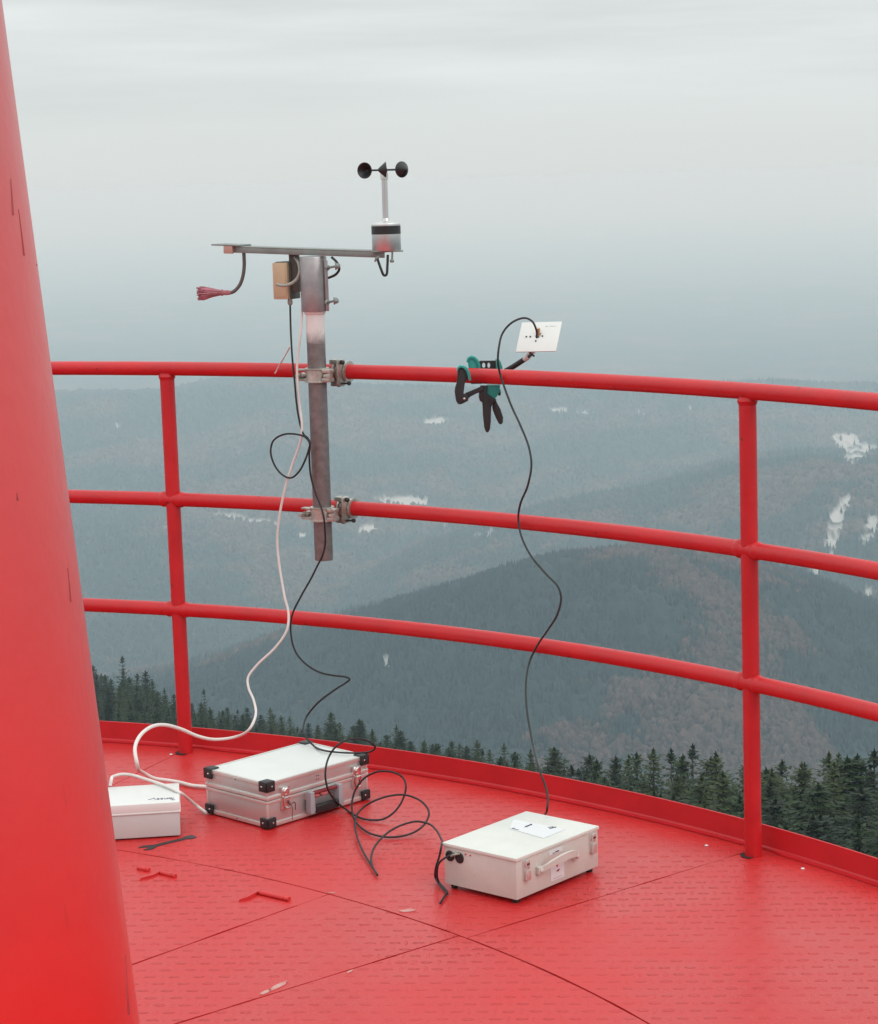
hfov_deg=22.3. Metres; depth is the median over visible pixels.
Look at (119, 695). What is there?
spruce tree
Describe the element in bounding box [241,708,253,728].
spruce tree
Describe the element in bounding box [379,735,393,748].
spruce tree
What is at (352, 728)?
spruce tree
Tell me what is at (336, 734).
spruce tree
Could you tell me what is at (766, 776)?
spruce tree
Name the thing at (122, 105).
sky
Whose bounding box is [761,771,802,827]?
spruce tree
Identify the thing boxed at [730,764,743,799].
spruce tree
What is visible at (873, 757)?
spruce tree
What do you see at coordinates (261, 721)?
spruce tree
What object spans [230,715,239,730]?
spruce tree
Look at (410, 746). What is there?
spruce tree
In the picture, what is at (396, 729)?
spruce tree
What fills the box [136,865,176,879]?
hatch hinge
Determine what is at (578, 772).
spruce tree
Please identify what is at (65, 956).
tower leg
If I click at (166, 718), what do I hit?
spruce tree
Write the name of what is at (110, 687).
spruce tree
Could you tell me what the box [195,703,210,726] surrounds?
spruce tree
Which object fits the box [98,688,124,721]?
spruce tree
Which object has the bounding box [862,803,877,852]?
spruce tree
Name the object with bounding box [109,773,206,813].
cable
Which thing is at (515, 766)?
spruce tree
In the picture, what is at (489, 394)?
bar clamp
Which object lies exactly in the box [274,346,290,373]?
cable tie
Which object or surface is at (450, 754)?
spruce tree
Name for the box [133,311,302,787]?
cable
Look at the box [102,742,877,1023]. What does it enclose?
deck
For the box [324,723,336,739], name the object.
spruce tree
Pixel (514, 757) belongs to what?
spruce tree
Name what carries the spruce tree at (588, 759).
on the terrain
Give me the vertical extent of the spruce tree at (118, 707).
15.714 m
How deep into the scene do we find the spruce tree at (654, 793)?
122.49 m
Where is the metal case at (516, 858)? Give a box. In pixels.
[442,811,598,902]
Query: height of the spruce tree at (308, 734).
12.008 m
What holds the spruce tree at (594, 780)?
on the terrain
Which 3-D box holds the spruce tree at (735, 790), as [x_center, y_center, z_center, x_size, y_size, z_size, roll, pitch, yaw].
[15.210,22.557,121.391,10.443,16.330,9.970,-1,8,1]
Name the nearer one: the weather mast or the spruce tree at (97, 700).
the weather mast
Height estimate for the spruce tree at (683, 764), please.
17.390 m
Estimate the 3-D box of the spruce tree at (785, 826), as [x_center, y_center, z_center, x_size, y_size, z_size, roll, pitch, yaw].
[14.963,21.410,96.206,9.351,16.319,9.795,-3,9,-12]
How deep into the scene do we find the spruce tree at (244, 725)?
320.64 m
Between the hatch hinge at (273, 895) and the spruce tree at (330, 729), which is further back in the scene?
the spruce tree at (330, 729)
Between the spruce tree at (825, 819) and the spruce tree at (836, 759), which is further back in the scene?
the spruce tree at (836, 759)
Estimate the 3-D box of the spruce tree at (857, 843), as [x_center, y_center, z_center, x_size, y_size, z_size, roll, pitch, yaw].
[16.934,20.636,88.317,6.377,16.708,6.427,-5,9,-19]
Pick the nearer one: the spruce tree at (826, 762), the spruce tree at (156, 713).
the spruce tree at (826, 762)
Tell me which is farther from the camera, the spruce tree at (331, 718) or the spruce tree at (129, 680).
the spruce tree at (129, 680)
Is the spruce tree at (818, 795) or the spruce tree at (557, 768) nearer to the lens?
the spruce tree at (818, 795)
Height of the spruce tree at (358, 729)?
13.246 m
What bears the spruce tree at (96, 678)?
on the terrain
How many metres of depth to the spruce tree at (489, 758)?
206.28 m
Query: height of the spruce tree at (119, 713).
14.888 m
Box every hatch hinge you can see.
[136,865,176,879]
[239,890,290,901]
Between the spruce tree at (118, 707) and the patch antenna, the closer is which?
the patch antenna
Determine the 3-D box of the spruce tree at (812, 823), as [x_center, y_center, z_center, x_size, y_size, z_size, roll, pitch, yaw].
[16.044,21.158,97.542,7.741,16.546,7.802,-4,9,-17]
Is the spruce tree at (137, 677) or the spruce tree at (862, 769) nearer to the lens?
the spruce tree at (862, 769)
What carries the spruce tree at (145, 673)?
on the terrain
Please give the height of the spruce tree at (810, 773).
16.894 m
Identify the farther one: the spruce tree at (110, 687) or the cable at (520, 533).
the spruce tree at (110, 687)
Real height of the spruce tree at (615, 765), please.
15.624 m
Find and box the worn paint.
[260,892,415,994]
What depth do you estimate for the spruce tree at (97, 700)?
317.26 m
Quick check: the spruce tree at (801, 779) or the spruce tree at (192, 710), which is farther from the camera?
the spruce tree at (192, 710)
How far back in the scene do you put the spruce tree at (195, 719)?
334.50 m
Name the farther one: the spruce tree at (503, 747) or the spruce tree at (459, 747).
the spruce tree at (459, 747)
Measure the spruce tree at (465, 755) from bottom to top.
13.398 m
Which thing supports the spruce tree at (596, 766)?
on the terrain
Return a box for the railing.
[51,361,877,886]
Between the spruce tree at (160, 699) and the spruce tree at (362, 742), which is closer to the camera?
the spruce tree at (362, 742)
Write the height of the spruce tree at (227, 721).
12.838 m
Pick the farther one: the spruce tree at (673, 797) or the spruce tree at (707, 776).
the spruce tree at (707, 776)
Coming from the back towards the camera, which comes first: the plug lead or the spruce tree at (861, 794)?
the spruce tree at (861, 794)
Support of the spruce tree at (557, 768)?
on the terrain
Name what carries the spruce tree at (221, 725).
on the terrain
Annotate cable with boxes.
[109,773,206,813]
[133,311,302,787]
[270,305,447,894]
[497,317,561,814]
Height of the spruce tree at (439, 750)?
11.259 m
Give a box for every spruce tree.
[92,666,100,684]
[94,673,106,706]
[94,681,101,704]
[96,699,103,718]
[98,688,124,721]
[98,691,108,715]
[99,675,116,699]
[106,685,123,718]
[110,679,116,708]
[112,710,127,721]
[113,656,132,697]
[113,702,125,720]
[114,685,127,720]
[115,681,133,707]
[115,688,129,721]
[118,668,128,687]
[120,677,143,702]
[122,686,140,721]
[124,703,139,722]
[125,684,149,721]
[127,674,148,714]
[133,713,142,722]
[137,671,159,710]
[140,712,148,723]
[141,692,154,723]
[143,679,165,720]
[149,691,168,718]
[149,700,166,723]
[160,688,171,720]
[161,696,173,722]
[162,709,175,724]
[162,716,171,723]
[165,694,176,720]
[191,703,196,720]
[191,711,200,727]
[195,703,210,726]
[195,713,207,727]
[199,689,209,718]
[206,709,218,728]
[216,710,231,729]
[216,719,225,729]
[220,707,233,728]
[224,719,233,729]
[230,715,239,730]
[234,714,252,731]
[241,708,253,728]
[252,726,260,732]
[254,715,268,733]
[260,708,277,734]
[271,715,280,731]
[274,716,289,733]
[284,716,299,735]
[296,729,305,737]
[302,723,314,738]
[314,726,322,739]
[321,713,345,736]
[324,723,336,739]
[326,728,347,741]
[333,722,345,738]
[344,725,357,742]
[350,733,360,744]
[351,719,369,743]
[358,726,369,744]
[365,729,379,745]
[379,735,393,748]
[388,725,398,748]
[390,730,408,749]
[406,744,417,751]
[418,741,428,753]
[427,744,439,754]
[430,744,440,754]
[436,744,445,755]
[442,740,457,757]
[443,748,457,758]
[444,751,453,757]
[454,743,462,757]
[459,745,476,761]
[470,740,492,763]
[478,749,486,762]
[484,749,495,763]
[494,756,509,765]
[496,758,503,765]
[499,744,511,766]
[506,752,528,770]
[510,763,520,768]
[521,748,540,771]
[537,747,573,777]
[546,754,565,776]
[547,757,560,775]
[566,764,575,779]
[572,754,602,781]
[573,768,583,779]
[584,758,608,782]
[588,776,602,783]
[597,776,614,787]
[600,755,630,790]
[614,752,663,792]
[617,754,638,791]
[631,747,669,796]
[632,779,652,793]
[649,790,665,797]
[655,749,677,797]
[658,754,710,808]
[660,793,688,803]
[663,760,703,803]
[664,775,689,803]
[685,775,721,811]
[686,743,702,800]
[694,756,741,806]
[696,784,761,818]
[703,751,735,808]
[704,770,743,814]
[724,793,743,816]
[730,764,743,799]
[732,811,767,822]
[736,767,807,811]
[761,768,791,819]
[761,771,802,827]
[761,779,784,819]
[761,795,793,827]
[773,760,800,807]
[773,821,805,834]
[780,762,825,818]
[782,782,846,843]
[784,794,810,833]
[785,761,816,815]
[797,812,846,845]
[801,813,827,839]
[803,751,837,817]
[815,753,851,800]
[816,755,877,833]
[820,762,853,843]
[821,753,877,820]
[829,785,877,845]
[832,812,874,854]
[845,820,876,849]
[845,822,877,857]
[847,829,867,853]
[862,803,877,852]
[863,791,877,831]
[865,748,877,837]
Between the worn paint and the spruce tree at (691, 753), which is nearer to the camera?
the worn paint
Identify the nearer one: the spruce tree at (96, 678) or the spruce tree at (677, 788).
the spruce tree at (677, 788)
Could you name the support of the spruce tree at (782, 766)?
on the terrain
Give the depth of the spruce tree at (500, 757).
201.28 m
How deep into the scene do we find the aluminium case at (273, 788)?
6.20 m
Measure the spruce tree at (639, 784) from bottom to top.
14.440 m
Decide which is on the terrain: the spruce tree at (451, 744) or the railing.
the spruce tree at (451, 744)
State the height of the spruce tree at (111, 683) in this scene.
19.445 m
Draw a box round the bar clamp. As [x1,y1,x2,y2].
[455,355,502,431]
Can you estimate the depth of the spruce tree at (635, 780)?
147.22 m
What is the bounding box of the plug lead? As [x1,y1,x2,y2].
[436,853,453,903]
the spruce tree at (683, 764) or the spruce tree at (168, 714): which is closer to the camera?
the spruce tree at (683, 764)
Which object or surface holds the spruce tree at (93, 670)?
on the terrain
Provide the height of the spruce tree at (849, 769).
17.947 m
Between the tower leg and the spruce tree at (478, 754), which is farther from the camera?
the spruce tree at (478, 754)
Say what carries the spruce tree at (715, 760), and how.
on the terrain
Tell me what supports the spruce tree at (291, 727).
on the terrain
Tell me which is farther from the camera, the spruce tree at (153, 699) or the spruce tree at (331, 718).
the spruce tree at (153, 699)
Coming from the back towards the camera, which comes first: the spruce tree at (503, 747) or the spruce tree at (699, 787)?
the spruce tree at (503, 747)
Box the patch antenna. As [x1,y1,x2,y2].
[505,322,561,369]
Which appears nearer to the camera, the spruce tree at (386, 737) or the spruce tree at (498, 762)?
the spruce tree at (498, 762)
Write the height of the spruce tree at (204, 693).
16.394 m
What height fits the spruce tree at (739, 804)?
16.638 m
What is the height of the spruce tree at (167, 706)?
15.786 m
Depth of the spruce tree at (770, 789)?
111.16 m
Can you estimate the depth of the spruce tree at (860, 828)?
92.33 m
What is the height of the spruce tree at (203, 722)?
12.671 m
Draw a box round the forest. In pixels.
[57,377,877,803]
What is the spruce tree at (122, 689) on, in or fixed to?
on the terrain
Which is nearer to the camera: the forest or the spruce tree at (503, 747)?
the spruce tree at (503, 747)
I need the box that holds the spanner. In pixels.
[139,835,195,849]
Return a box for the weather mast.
[196,161,407,560]
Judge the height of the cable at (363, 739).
1.402 m
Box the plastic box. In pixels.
[108,783,180,838]
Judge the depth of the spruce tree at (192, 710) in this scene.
364.84 m
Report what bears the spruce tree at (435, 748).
on the terrain
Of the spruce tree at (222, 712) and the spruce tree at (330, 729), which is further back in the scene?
the spruce tree at (222, 712)
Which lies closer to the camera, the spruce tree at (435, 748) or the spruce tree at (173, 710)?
the spruce tree at (435, 748)
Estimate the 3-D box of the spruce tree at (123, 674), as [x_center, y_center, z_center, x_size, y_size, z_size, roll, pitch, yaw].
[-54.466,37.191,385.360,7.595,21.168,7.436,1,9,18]
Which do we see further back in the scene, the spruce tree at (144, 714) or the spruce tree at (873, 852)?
the spruce tree at (144, 714)
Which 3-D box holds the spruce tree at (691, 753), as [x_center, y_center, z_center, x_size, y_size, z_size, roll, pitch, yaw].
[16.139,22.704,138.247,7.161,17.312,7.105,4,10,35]
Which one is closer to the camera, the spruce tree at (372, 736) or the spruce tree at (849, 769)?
the spruce tree at (849, 769)
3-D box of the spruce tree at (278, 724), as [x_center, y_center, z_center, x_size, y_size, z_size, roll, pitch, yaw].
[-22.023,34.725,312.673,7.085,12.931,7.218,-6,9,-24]
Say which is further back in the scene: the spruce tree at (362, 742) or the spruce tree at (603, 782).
the spruce tree at (362, 742)
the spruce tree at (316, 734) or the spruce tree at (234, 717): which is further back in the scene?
the spruce tree at (234, 717)
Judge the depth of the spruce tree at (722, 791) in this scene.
117.00 m
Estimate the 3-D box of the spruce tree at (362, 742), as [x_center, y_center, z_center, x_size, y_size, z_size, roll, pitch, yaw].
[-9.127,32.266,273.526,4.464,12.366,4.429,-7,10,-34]
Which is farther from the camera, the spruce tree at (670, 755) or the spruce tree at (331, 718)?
the spruce tree at (331, 718)
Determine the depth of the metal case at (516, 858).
5.50 m
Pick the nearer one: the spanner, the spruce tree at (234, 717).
the spanner
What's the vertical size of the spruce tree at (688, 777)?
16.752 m
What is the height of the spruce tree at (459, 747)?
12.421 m
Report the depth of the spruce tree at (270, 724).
317.22 m
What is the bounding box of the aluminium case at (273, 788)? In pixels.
[203,740,369,828]
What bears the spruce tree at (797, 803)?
on the terrain
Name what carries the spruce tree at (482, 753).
on the terrain
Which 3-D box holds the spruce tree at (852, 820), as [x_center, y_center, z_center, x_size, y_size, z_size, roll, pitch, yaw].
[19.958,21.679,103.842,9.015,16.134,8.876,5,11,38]
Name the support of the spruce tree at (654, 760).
on the terrain
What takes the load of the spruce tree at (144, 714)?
on the terrain
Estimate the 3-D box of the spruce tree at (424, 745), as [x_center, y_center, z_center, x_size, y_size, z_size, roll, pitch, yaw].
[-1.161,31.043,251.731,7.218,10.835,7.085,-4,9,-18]
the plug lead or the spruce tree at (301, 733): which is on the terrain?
the spruce tree at (301, 733)
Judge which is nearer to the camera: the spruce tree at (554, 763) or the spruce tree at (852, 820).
the spruce tree at (852, 820)
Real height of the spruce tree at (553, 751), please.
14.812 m
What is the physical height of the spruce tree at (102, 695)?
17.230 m
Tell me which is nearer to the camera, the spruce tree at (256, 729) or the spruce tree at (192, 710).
the spruce tree at (256, 729)
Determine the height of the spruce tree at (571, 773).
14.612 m
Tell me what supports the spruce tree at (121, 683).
on the terrain
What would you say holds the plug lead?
attached to the metal case at (516, 858)
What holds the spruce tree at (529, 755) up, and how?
on the terrain
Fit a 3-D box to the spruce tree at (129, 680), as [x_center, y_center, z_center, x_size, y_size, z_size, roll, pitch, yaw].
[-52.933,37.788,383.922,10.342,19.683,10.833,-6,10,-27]
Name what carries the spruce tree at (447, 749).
on the terrain
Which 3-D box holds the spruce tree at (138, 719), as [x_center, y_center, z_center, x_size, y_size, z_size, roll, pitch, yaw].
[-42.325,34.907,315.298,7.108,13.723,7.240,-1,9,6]
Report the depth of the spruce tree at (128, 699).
345.35 m
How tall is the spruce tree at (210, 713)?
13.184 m
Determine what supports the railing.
on the deck support
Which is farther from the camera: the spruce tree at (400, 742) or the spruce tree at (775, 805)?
the spruce tree at (400, 742)
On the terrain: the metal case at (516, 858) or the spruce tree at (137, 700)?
the spruce tree at (137, 700)
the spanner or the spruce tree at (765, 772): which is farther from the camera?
the spruce tree at (765, 772)
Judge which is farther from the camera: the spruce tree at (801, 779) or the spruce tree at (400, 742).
the spruce tree at (400, 742)
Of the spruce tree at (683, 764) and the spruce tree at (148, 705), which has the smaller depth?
the spruce tree at (683, 764)
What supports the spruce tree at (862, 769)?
on the terrain
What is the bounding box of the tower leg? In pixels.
[0,0,139,1023]
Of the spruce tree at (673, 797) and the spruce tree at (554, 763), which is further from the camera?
the spruce tree at (554, 763)
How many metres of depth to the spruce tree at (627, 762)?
153.81 m
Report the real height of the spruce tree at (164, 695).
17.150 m
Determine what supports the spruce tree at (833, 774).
on the terrain
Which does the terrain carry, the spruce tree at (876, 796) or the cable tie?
the spruce tree at (876, 796)
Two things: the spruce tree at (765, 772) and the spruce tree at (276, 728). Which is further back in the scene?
the spruce tree at (276, 728)
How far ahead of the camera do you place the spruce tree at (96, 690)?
368.04 m
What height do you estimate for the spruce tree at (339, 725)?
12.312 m
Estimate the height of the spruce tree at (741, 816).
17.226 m
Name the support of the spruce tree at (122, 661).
on the terrain
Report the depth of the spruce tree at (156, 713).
308.98 m
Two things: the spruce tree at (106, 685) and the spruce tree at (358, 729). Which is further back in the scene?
the spruce tree at (106, 685)
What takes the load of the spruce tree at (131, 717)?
on the terrain
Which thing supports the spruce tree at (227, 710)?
on the terrain
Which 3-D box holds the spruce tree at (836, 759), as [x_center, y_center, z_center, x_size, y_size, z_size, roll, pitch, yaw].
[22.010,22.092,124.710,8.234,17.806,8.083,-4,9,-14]
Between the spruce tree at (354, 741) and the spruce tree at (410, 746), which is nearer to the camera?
the spruce tree at (410, 746)
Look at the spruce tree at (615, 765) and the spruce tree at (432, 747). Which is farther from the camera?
the spruce tree at (432, 747)
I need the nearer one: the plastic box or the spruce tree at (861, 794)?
the plastic box

